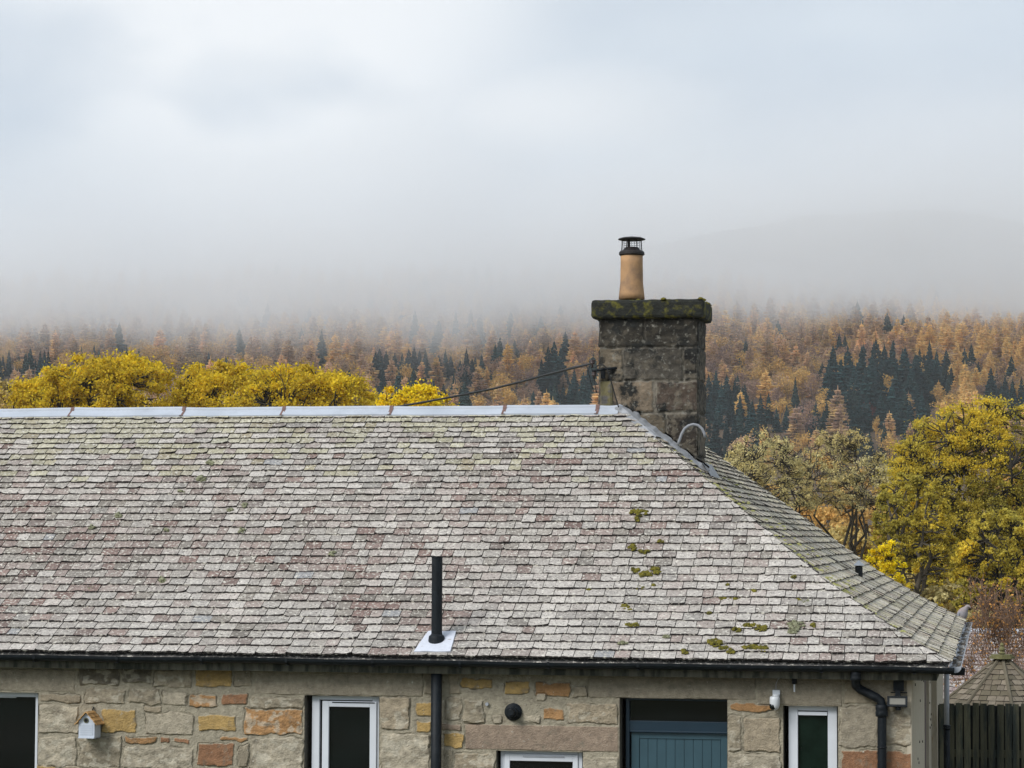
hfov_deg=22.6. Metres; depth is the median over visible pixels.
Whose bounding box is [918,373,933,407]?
spruce tree
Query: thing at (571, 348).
larch tree
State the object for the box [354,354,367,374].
larch tree
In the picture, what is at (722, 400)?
spruce tree
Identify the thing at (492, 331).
larch tree
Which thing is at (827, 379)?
spruce tree
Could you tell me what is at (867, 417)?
spruce tree
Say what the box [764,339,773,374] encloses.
larch tree
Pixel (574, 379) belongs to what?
spruce tree
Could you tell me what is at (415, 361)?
spruce tree
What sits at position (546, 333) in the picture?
larch tree
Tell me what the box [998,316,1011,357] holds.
larch tree
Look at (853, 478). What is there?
oak tree
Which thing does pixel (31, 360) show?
spruce tree
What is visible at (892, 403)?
spruce tree
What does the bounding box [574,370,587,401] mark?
spruce tree
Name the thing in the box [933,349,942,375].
spruce tree
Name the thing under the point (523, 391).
broadleaf tree
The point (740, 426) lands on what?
spruce tree
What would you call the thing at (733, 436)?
spruce tree
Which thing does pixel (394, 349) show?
larch tree
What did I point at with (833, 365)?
spruce tree
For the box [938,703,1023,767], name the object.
wooden fence
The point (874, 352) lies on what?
spruce tree
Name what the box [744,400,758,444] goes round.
spruce tree
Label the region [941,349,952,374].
spruce tree
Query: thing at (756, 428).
spruce tree
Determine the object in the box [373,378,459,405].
yellow tree
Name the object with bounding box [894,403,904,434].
spruce tree
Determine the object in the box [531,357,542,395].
spruce tree
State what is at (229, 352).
larch tree
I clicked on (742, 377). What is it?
broadleaf tree
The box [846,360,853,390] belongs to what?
spruce tree
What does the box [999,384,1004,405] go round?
spruce tree
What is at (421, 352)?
larch tree
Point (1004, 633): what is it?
beech shrub
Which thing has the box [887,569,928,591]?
undergrowth tree
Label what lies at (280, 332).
larch tree
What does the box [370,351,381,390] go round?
spruce tree
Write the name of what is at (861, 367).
spruce tree
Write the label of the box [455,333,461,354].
larch tree
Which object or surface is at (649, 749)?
door
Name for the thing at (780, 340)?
larch tree
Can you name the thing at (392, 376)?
larch tree
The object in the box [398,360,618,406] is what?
overhead line
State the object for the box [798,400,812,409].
broadleaf tree
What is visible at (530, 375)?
broadleaf tree
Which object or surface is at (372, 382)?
larch tree
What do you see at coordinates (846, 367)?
spruce tree
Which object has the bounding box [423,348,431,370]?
spruce tree
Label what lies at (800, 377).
broadleaf tree
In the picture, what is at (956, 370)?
larch tree
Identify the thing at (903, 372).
spruce tree
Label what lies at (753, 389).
broadleaf tree
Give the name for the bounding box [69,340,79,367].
larch tree
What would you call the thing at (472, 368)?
spruce tree
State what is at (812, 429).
spruce tree
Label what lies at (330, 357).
larch tree
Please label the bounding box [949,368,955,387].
spruce tree
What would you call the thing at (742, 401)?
larch tree
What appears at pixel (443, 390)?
spruce tree
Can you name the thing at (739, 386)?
spruce tree
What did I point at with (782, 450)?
oak tree
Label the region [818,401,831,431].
spruce tree
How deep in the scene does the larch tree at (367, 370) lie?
1060.82 m
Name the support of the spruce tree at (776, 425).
on the hill at (941, 283)
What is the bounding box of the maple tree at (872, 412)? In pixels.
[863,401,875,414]
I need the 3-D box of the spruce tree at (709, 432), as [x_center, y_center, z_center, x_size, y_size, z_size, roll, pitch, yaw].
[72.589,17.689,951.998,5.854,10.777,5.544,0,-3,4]
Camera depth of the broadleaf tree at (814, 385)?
1032.38 m
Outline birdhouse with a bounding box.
[74,707,104,738]
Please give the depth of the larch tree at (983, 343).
1180.64 m
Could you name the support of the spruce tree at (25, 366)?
on the hill at (941, 283)
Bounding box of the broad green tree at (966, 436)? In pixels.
[872,392,1023,610]
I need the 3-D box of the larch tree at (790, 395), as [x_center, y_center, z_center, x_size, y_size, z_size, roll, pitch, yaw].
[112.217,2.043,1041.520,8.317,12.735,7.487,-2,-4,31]
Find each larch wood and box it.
[0,262,1023,468]
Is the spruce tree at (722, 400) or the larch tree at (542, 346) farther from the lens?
the larch tree at (542, 346)
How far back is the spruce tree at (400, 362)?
1116.14 m
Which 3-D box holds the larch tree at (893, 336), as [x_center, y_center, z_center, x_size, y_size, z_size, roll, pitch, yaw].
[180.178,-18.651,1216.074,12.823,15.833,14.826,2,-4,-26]
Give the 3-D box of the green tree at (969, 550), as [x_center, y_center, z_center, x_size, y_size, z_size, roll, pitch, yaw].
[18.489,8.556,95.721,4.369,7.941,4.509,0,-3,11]
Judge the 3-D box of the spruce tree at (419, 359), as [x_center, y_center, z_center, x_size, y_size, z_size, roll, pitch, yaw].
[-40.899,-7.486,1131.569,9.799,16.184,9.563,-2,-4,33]
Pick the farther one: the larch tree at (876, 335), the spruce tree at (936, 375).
the larch tree at (876, 335)
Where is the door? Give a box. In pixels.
[631,732,726,767]
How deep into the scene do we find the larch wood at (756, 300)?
1363.48 m
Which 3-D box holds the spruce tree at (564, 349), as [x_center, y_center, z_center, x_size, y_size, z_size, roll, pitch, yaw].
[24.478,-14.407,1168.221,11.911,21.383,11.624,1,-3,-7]
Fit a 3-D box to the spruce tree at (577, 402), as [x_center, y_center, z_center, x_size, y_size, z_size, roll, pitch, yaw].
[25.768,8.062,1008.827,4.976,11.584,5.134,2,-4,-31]
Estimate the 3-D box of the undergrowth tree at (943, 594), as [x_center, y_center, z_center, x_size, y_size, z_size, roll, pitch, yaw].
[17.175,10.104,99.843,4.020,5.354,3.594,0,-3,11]
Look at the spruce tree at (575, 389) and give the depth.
1035.59 m
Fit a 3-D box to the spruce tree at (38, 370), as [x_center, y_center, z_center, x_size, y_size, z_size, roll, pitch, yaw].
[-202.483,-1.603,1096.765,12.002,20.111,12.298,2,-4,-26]
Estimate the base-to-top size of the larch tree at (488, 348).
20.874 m
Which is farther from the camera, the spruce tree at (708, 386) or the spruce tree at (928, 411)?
the spruce tree at (708, 386)
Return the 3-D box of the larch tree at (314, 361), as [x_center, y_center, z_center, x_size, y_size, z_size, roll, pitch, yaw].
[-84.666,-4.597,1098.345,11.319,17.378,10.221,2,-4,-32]
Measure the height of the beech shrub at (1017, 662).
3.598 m
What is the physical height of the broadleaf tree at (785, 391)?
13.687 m
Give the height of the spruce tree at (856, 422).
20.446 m
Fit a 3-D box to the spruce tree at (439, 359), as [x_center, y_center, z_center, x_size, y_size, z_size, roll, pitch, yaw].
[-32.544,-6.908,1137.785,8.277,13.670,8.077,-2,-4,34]
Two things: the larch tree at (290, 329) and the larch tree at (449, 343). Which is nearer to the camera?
the larch tree at (449, 343)
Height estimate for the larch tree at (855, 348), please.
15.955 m
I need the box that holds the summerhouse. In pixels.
[943,643,1023,705]
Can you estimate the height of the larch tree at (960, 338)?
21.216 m
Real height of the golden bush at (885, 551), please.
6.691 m
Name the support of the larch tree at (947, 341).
on the hill at (941, 283)
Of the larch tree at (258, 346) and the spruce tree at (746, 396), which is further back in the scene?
the larch tree at (258, 346)
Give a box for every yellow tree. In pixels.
[0,361,95,408]
[0,377,14,408]
[2,374,171,407]
[23,347,188,407]
[154,357,275,406]
[213,354,378,406]
[299,390,391,405]
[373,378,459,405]
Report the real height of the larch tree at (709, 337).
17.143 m
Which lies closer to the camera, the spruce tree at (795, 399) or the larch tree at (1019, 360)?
the spruce tree at (795, 399)
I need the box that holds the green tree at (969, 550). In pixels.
[947,506,1023,628]
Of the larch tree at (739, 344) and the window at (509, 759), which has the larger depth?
the larch tree at (739, 344)
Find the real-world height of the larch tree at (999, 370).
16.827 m
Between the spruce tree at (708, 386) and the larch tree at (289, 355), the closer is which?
the spruce tree at (708, 386)
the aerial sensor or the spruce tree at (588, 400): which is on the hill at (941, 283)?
the spruce tree at (588, 400)
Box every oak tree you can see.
[723,427,821,513]
[790,427,893,558]
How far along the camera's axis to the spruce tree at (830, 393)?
1001.27 m
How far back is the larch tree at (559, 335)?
1205.55 m
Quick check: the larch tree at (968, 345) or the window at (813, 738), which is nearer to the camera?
the window at (813, 738)
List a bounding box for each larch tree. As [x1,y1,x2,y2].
[9,367,16,380]
[12,369,22,382]
[17,330,37,365]
[22,365,35,387]
[46,330,62,363]
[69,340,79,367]
[100,326,117,358]
[148,326,170,366]
[168,354,187,391]
[169,345,181,367]
[182,330,204,369]
[191,325,199,361]
[198,327,213,366]
[206,356,213,371]
[218,340,226,357]
[224,333,242,361]
[225,340,234,353]
[225,347,232,360]
[227,355,237,367]
[244,337,258,369]
[245,355,256,372]
[251,335,261,358]
[268,329,282,364]
[269,337,281,368]
[270,327,284,353]
[276,336,295,366]
[277,354,285,374]
[284,321,300,360]
[302,335,322,371]
[305,337,317,371]
[310,354,319,374]
[314,326,326,345]
[322,335,341,369]
[324,360,336,371]
[340,362,348,372]
[341,337,355,364]
[348,338,367,372]
[350,320,369,355]
[351,332,360,361]
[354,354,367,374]
[358,359,369,381]
[363,361,379,391]
[365,372,376,390]
[370,327,389,357]
[382,330,401,362]
[383,355,399,395]
[390,333,404,364]
[391,320,404,360]
[400,344,411,361]
[400,377,407,390]
[401,335,412,354]
[410,334,416,347]
[416,324,429,358]
[416,344,428,362]
[416,362,425,384]
[425,353,448,395]
[435,354,447,378]
[440,326,456,363]
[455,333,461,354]
[458,324,481,366]
[467,363,489,399]
[469,334,483,367]
[482,326,497,368]
[482,335,496,374]
[482,367,492,388]
[495,361,510,394]
[501,343,523,387]
[505,345,516,364]
[515,355,525,384]
[526,341,535,358]
[529,348,545,384]
[534,330,539,351]
[536,325,550,353]
[538,338,549,358]
[554,331,562,347]
[557,373,568,400]
[564,332,583,371]
[569,351,577,373]
[570,358,581,390]
[586,324,597,348]
[586,331,598,355]
[705,328,713,343]
[705,341,721,378]
[711,337,717,350]
[717,357,725,378]
[718,365,731,390]
[728,373,735,390]
[730,336,749,370]
[731,330,743,365]
[734,392,746,417]
[743,344,754,381]
[753,336,764,355]
[754,371,779,410]
[755,336,778,377]
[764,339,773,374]
[775,331,789,364]
[777,336,791,372]
[783,376,792,402]
[787,346,801,370]
[790,333,799,364]
[795,354,808,367]
[801,335,811,356]
[802,349,816,384]
[805,360,818,392]
[805,371,818,397]
[818,330,832,364]
[819,348,829,376]
[820,346,834,383]
[850,336,855,359]
[852,341,860,357]
[853,345,859,363]
[855,320,866,345]
[865,343,878,366]
[867,321,883,351]
[871,328,881,349]
[881,337,890,356]
[885,331,900,348]
[894,325,913,362]
[903,324,916,358]
[914,337,927,359]
[920,323,939,354]
[926,342,935,359]
[934,380,945,404]
[940,328,957,362]
[942,335,957,357]
[946,378,957,404]
[949,344,964,379]
[953,360,962,387]
[953,364,974,409]
[955,322,975,352]
[956,378,971,414]
[962,334,973,354]
[971,368,985,397]
[973,331,987,370]
[979,368,987,396]
[980,321,992,349]
[981,357,995,373]
[984,348,996,376]
[991,324,1005,366]
[997,357,1007,383]
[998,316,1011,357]
[1000,337,1012,361]
[1001,348,1009,367]
[1008,372,1018,397]
[1011,341,1017,357]
[1013,337,1023,359]
[1013,348,1023,383]
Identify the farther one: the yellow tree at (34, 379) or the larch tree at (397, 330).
the larch tree at (397, 330)
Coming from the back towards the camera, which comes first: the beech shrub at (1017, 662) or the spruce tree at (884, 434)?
the spruce tree at (884, 434)
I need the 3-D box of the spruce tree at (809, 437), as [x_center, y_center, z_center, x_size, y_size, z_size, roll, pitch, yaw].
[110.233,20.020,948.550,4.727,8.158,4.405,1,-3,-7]
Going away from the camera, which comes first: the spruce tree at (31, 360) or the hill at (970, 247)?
the spruce tree at (31, 360)
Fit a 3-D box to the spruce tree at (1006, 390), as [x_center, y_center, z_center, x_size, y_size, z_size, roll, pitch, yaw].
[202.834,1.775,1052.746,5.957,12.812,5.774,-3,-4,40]
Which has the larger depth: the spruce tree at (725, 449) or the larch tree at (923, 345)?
the larch tree at (923, 345)
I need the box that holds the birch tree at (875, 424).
[872,416,879,436]
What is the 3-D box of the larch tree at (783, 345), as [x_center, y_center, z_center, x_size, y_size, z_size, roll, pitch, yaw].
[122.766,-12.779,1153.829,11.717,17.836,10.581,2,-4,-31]
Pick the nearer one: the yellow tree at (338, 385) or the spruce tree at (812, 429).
the yellow tree at (338, 385)
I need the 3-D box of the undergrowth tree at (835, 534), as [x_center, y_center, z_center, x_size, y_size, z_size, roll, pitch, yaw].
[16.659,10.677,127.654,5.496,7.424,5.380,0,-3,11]
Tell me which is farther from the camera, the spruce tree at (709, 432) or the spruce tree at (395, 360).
the spruce tree at (395, 360)
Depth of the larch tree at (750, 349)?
1123.48 m
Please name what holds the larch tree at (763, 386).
on the hill at (941, 283)
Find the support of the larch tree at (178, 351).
on the hill at (941, 283)
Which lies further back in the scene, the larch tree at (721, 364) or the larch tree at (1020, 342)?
the larch tree at (1020, 342)
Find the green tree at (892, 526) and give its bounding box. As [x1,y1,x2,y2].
[866,471,958,597]
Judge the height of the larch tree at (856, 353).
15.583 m
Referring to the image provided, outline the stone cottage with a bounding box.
[0,236,971,767]
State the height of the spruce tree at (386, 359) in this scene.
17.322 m
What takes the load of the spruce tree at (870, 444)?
on the hill at (941, 283)
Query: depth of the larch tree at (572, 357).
1153.08 m
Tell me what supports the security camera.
attached to the stone cottage
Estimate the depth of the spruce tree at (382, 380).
1037.04 m
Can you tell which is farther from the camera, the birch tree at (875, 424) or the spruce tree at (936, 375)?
the spruce tree at (936, 375)
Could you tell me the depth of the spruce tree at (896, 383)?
1015.31 m
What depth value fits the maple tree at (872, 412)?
992.30 m
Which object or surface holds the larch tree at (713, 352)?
on the hill at (941, 283)
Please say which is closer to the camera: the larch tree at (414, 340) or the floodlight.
the floodlight
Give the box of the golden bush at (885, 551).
[863,539,910,590]
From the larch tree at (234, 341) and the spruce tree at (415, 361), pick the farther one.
the larch tree at (234, 341)
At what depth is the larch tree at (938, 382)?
1036.33 m
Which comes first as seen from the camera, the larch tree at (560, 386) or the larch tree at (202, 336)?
the larch tree at (560, 386)
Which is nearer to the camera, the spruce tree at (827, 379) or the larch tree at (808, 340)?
the spruce tree at (827, 379)
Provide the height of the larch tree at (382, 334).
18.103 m
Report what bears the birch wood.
on the hill at (941, 283)
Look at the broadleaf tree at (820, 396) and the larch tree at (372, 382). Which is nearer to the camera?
the broadleaf tree at (820, 396)
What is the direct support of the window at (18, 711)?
in the stone cottage
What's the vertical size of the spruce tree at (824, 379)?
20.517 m
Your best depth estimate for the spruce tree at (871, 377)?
1028.84 m
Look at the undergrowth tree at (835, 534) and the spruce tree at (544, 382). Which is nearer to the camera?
the undergrowth tree at (835, 534)
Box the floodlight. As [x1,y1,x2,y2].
[887,680,907,709]
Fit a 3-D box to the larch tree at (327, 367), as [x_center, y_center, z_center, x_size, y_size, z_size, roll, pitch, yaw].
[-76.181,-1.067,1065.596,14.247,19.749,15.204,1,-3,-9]
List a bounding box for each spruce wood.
[40,263,1023,399]
[56,263,980,405]
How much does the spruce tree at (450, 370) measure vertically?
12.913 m
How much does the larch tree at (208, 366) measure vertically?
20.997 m
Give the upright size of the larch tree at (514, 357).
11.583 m
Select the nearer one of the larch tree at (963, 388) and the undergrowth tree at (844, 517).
the undergrowth tree at (844, 517)
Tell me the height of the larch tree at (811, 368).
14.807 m
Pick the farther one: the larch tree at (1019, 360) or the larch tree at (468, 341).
the larch tree at (468, 341)
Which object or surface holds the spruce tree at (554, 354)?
on the hill at (941, 283)
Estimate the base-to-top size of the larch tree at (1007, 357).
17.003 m
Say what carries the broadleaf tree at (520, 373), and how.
on the hill at (941, 283)
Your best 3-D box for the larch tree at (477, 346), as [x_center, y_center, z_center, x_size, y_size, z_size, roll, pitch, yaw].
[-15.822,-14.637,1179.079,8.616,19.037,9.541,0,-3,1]
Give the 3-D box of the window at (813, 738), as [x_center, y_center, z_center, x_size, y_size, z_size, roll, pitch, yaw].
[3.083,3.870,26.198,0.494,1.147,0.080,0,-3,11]
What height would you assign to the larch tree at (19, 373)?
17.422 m
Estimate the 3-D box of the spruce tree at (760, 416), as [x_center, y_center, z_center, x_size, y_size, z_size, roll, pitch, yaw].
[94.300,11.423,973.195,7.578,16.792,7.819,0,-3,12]
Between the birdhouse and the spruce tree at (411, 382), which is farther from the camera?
the spruce tree at (411, 382)
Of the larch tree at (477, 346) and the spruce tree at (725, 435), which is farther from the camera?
the larch tree at (477, 346)
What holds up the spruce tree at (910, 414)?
on the hill at (941, 283)
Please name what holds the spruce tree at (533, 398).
on the hill at (941, 283)
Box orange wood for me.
[0,275,1023,466]
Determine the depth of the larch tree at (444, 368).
1141.57 m
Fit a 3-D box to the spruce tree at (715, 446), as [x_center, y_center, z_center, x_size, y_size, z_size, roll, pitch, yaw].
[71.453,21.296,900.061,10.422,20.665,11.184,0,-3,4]
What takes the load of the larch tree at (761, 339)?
on the hill at (941, 283)
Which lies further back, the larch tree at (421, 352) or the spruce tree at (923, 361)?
the larch tree at (421, 352)
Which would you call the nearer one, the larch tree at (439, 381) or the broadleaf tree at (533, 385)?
the broadleaf tree at (533, 385)
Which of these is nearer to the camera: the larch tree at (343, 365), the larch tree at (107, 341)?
the larch tree at (343, 365)
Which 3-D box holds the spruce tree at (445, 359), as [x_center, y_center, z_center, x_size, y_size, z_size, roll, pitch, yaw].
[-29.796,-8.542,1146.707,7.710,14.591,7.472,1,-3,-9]
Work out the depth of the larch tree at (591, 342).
1180.11 m
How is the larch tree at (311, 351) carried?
on the hill at (941, 283)
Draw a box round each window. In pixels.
[0,692,37,767]
[312,696,378,767]
[501,751,582,767]
[789,706,837,767]
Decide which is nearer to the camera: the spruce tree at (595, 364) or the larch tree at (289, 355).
the spruce tree at (595, 364)
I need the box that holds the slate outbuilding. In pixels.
[943,628,1023,698]
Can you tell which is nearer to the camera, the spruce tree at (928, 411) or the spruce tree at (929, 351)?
the spruce tree at (928, 411)
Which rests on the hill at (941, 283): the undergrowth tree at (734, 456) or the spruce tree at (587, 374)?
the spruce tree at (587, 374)
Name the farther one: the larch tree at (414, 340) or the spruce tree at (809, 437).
the larch tree at (414, 340)
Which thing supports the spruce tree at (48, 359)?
on the hill at (941, 283)
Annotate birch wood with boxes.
[0,275,1023,458]
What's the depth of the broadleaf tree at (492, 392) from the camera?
1059.90 m
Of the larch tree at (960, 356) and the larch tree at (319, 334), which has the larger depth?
the larch tree at (319, 334)
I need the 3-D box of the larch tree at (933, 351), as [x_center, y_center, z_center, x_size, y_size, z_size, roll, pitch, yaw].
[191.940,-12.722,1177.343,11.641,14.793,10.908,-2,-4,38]
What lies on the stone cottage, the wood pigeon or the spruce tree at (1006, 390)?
the wood pigeon
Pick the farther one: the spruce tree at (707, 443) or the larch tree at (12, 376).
the larch tree at (12, 376)
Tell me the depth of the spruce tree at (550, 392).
1029.99 m
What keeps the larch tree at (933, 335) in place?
on the hill at (941, 283)
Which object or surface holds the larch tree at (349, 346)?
on the hill at (941, 283)
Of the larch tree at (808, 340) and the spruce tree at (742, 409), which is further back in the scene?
the larch tree at (808, 340)
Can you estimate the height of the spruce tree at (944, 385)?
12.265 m
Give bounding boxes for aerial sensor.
[792,679,796,691]
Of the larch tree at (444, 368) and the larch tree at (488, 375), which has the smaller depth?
the larch tree at (488, 375)
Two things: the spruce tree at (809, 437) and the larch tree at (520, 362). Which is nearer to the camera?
the spruce tree at (809, 437)
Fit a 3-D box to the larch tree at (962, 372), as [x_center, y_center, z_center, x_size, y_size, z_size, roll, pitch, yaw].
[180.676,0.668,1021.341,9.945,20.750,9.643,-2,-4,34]
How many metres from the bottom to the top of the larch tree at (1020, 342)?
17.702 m
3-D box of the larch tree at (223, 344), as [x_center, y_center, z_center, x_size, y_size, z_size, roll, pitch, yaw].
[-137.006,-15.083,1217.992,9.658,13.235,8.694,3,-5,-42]
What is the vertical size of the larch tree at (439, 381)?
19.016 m
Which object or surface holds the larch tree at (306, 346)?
on the hill at (941, 283)
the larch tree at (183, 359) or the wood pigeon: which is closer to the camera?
the wood pigeon
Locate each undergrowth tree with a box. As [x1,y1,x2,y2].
[725,450,796,510]
[791,504,860,556]
[794,446,873,532]
[823,524,880,566]
[826,486,913,565]
[872,463,964,585]
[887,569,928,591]
[911,560,975,608]
[912,578,995,627]
[967,462,1023,549]
[995,555,1023,628]
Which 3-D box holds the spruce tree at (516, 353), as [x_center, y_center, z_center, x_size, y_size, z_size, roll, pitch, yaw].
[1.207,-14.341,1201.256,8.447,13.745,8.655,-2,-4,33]
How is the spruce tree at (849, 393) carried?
on the hill at (941, 283)
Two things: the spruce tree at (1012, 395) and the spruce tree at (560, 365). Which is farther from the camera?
the spruce tree at (560, 365)
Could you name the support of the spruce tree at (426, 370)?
on the hill at (941, 283)
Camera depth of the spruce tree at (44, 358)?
1171.46 m
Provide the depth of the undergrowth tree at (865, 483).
218.38 m
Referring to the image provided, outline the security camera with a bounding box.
[769,680,779,709]
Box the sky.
[0,0,1023,290]
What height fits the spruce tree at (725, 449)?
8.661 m
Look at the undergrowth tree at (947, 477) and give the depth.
199.12 m
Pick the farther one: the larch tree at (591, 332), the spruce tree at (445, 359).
the larch tree at (591, 332)
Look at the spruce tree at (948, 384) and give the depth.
1062.43 m
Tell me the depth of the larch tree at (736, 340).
1200.60 m
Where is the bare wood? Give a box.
[0,272,1023,457]
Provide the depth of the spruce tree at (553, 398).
1002.34 m
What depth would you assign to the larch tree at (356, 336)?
1197.01 m
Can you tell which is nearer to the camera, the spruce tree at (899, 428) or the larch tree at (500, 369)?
the spruce tree at (899, 428)
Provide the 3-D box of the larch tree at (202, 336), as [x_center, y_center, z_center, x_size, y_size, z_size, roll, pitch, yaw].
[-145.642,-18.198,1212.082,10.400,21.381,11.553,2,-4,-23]
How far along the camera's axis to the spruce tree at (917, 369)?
1061.58 m
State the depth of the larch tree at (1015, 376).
1061.91 m
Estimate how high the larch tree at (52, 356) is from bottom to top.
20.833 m
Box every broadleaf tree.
[487,384,497,401]
[500,377,514,393]
[507,363,527,388]
[516,386,531,398]
[523,367,535,387]
[527,380,538,393]
[734,368,747,387]
[746,379,761,403]
[776,375,797,405]
[789,366,812,404]
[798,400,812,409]
[800,373,824,403]
[813,388,831,404]
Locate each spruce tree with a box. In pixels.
[0,364,3,381]
[1,357,6,376]
[5,351,12,375]
[21,354,28,380]
[27,348,35,369]
[35,360,43,377]
[41,350,48,365]
[47,350,50,365]
[316,330,326,368]
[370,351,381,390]
[375,371,391,398]
[377,347,385,372]
[379,383,383,394]
[382,351,394,379]
[391,372,401,398]
[392,353,398,372]
[398,353,405,383]
[405,349,417,380]
[409,367,417,387]
[411,347,421,380]
[417,349,423,374]
[420,362,430,383]
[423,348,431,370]
[437,355,445,380]
[440,383,445,402]
[443,349,448,374]
[444,356,455,379]
[454,361,461,384]
[459,364,470,393]
[462,347,469,372]
[468,359,474,386]
[476,318,486,353]
[511,341,519,363]
[530,390,535,404]
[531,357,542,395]
[535,345,561,402]
[545,384,552,402]
[546,341,557,373]
[551,374,556,391]
[551,382,556,402]
[554,350,568,391]
[555,389,561,404]
[560,329,570,361]
[560,384,567,404]
[566,383,574,404]
[571,369,578,393]
[571,373,578,400]
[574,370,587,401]
[574,393,579,404]
[578,390,582,404]
[580,393,587,404]
[585,359,596,393]
[586,369,593,398]
[586,391,591,404]
[593,358,598,392]
[705,374,716,408]
[705,419,710,443]
[705,435,708,447]
[708,416,725,459]
[712,371,719,406]
[714,383,727,414]
[716,374,733,408]
[721,421,729,445]
[722,442,728,457]
[724,398,736,426]
[727,417,738,448]
[731,378,739,408]
[732,375,740,393]
[735,396,745,422]
[736,407,744,438]
[742,384,750,413]
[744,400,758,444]
[748,417,760,454]
[756,393,766,431]
[764,392,775,424]
[771,407,783,432]
[781,404,789,429]
[788,377,799,411]
[806,412,813,434]
[806,428,813,445]
[812,402,820,431]
[816,361,834,401]
[817,410,827,436]
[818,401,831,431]
[819,363,835,404]
[820,381,834,419]
[823,346,838,385]
[835,360,847,407]
[841,347,853,384]
[843,386,854,415]
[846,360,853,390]
[847,404,852,425]
[847,407,865,456]
[855,347,867,388]
[857,403,867,432]
[858,430,879,466]
[862,392,877,431]
[867,342,879,374]
[867,355,879,392]
[868,382,878,422]
[872,393,886,430]
[875,366,888,411]
[876,342,892,394]
[876,422,891,463]
[881,403,897,435]
[886,383,898,419]
[887,363,902,411]
[888,341,899,378]
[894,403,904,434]
[895,349,914,395]
[900,401,917,444]
[912,355,923,388]
[915,392,928,433]
[918,347,922,362]
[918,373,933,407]
[920,355,925,371]
[924,354,933,385]
[924,401,931,420]
[925,339,933,365]
[928,379,937,406]
[932,360,944,389]
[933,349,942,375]
[940,366,945,386]
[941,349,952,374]
[942,371,949,394]
[943,371,951,397]
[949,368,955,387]
[983,368,999,406]
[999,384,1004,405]
[1001,375,1009,399]
[1006,356,1018,385]
[1007,378,1016,402]
[1007,384,1018,419]
[1016,376,1023,405]
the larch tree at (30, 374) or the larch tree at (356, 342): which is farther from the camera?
the larch tree at (356, 342)
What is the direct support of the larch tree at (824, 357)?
on the hill at (941, 283)
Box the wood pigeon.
[957,605,970,623]
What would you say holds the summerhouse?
on the ground
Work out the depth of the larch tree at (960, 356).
1134.88 m
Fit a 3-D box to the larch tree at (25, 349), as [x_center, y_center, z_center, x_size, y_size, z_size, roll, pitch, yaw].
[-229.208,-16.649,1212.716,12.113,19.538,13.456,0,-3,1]
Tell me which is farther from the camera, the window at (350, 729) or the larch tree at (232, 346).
the larch tree at (232, 346)
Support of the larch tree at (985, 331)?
on the hill at (941, 283)
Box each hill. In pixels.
[1,275,1023,558]
[565,209,1023,280]
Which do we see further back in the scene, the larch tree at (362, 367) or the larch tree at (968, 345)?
the larch tree at (968, 345)
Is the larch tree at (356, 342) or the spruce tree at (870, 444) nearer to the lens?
the spruce tree at (870, 444)
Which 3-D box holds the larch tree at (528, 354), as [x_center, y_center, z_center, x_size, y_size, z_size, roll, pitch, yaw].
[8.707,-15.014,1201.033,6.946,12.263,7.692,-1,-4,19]
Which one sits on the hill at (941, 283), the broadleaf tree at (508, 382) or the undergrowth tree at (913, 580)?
the broadleaf tree at (508, 382)
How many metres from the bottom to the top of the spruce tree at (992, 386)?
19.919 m
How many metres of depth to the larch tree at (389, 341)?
1191.33 m
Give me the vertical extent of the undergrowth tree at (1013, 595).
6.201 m
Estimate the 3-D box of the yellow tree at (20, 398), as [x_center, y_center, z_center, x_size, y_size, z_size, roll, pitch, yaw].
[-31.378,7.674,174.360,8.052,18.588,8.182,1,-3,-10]
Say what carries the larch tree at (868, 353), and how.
on the hill at (941, 283)
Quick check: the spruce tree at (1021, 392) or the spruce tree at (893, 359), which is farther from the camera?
the spruce tree at (893, 359)
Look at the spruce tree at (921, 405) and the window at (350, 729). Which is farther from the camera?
the spruce tree at (921, 405)
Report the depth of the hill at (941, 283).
1625.58 m
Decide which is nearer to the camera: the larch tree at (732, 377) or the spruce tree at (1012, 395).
the spruce tree at (1012, 395)
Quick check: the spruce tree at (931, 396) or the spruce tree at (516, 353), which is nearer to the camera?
the spruce tree at (931, 396)
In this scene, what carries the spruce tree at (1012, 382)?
on the hill at (941, 283)
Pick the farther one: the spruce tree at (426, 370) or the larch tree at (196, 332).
the larch tree at (196, 332)
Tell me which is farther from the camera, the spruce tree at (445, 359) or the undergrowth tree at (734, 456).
the spruce tree at (445, 359)
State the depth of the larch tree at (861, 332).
1202.75 m
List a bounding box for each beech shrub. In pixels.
[943,572,1023,689]
[1013,618,1023,669]
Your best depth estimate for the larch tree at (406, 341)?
1203.22 m
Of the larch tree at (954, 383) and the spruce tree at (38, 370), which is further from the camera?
the spruce tree at (38, 370)
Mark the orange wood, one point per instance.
(509, 400)
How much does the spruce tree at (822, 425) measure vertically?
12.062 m
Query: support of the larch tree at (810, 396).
on the hill at (941, 283)
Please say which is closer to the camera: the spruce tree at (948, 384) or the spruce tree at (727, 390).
the spruce tree at (727, 390)
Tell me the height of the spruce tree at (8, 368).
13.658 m
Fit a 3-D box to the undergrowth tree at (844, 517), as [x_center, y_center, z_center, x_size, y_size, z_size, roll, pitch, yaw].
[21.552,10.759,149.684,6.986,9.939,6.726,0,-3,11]
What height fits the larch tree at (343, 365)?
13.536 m
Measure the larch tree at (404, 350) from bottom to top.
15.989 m
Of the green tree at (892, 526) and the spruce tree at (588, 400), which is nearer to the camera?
the green tree at (892, 526)
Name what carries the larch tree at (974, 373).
on the hill at (941, 283)
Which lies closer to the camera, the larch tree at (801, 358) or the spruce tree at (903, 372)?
the spruce tree at (903, 372)
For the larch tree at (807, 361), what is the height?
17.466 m

